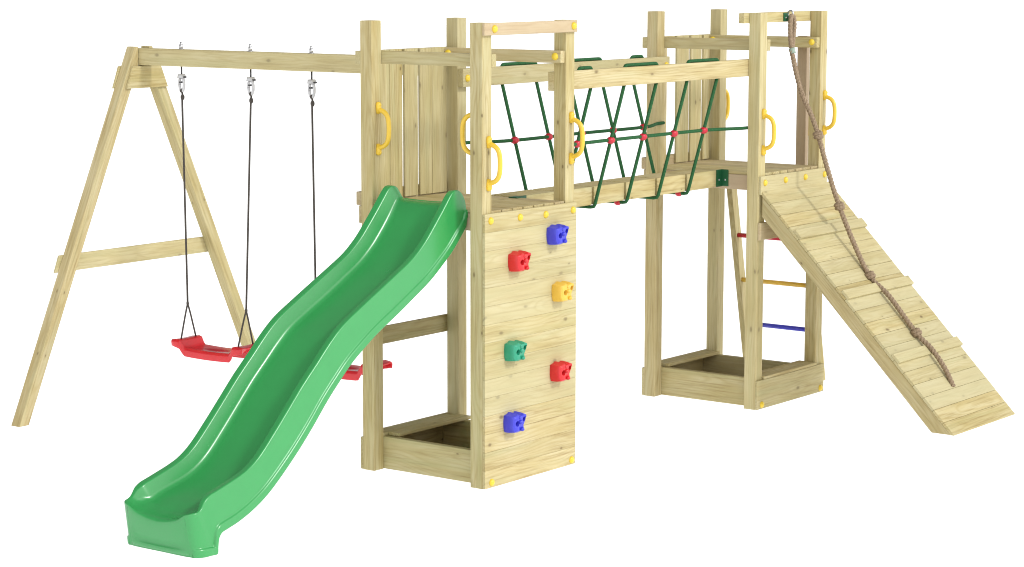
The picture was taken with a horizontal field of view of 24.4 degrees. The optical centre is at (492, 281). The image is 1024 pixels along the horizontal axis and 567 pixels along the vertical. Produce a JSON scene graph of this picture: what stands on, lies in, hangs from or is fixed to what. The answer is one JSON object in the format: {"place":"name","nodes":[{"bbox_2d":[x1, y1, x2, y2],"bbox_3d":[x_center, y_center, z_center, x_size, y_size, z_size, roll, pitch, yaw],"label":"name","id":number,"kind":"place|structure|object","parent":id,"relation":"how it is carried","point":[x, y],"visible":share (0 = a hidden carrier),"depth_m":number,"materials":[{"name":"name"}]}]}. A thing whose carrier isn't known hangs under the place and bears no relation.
{"place":"outdoors","nodes":[
{"label":"outdoors","id":0,"kind":"place"},
{"bbox_2d":[0,20,1023,566],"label":"ground","id":1,"kind":"structure","parent":0,"point":[856,462],"depth_m":18.85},
{"bbox_2d":[11,46,402,426],"bbox_3d":[-1.292,-0.266,14.466,2.496,2.281,2.232,6,10,37],"label":"swing stand","id":2,"kind":"object","parent":1,"relation":"on","point":[141,67],"visible":0.96,"depth_m":14.85,"materials":[{"name":"brown wood"}]},
{"bbox_2d":[171,42,255,362],"bbox_3d":[-1.716,-0.494,14.760,0.663,1.980,0.220,6,10,37],"label":"swing","id":3,"kind":"object","parent":2,"relation":"hanging from","point":[195,346],"visible":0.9,"depth_m":14.84,"materials":[{"name":"red plastic"}]},
{"bbox_2d":[307,46,392,380],"bbox_3d":[-0.887,-0.409,14.136,0.577,1.980,0.220,6,10,37],"label":"swing","id":4,"kind":"object","parent":2,"relation":"hanging from","point":[354,372],"visible":0.35,"depth_m":14.19,"materials":[{"name":"red plastic"}]},
{"bbox_2d":[124,185,467,557],"bbox_3d":[-0.978,0.397,12.117,0.522,1.612,2.119,6,10,37],"label":"slide","id":5,"kind":"object","parent":1,"relation":"on","point":[212,482],"visible":1,"depth_m":11.99,"materials":[{"name":"green plastic"}]},
{"bbox_2d":[355,17,584,488],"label":"play tower","id":6,"kind":"structure","parent":1,"relation":"on","point":[429,140],"depth_m":13.14,"materials":[{"name":"brown wood"}]},
{"bbox_2d":[482,202,576,488],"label":"climbing wall","id":7,"kind":"structure","parent":6,"relation":"attached to","point":[529,334],"depth_m":12.94,"materials":[{"name":"brown wood"}]},
{"bbox_2d":[458,55,748,208],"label":"rope bridge","id":8,"kind":"structure","parent":6,"relation":"attached to","point":[599,72],"depth_m":14.11,"materials":[{"name":"brown wood"}]},
{"bbox_2d":[641,9,836,409],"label":"play tower","id":9,"kind":"structure","parent":1,"relation":"on","point":[752,379],"depth_m":15.35,"materials":[{"name":"brown wood"}]},
{"bbox_2d":[783,10,955,386],"bbox_3d":[2.375,-0.539,14.835,1.270,2.301,0.106,6,10,37],"label":"climbing rope","id":10,"kind":"object","parent":9,"relation":"hanging from","point":[818,135],"visible":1,"depth_m":14.97,"materials":[{"name":"brown fabric"}]},
{"bbox_2d":[727,189,825,379],"bbox_3d":[1.909,-0.070,15.984,0.602,1.481,0.373,6,10,37],"label":"ladder","id":11,"kind":"object","parent":1,"relation":"on","point":[737,235],"visible":0.34,"depth_m":16.07,"materials":[{"name":"brown wood"}]},
{"bbox_2d":[759,168,1014,435],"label":"ramp","id":12,"kind":"structure","parent":1,"relation":"on","point":[801,216],"depth_m":14.74,"materials":[{"name":"brown wood"}]}
]}

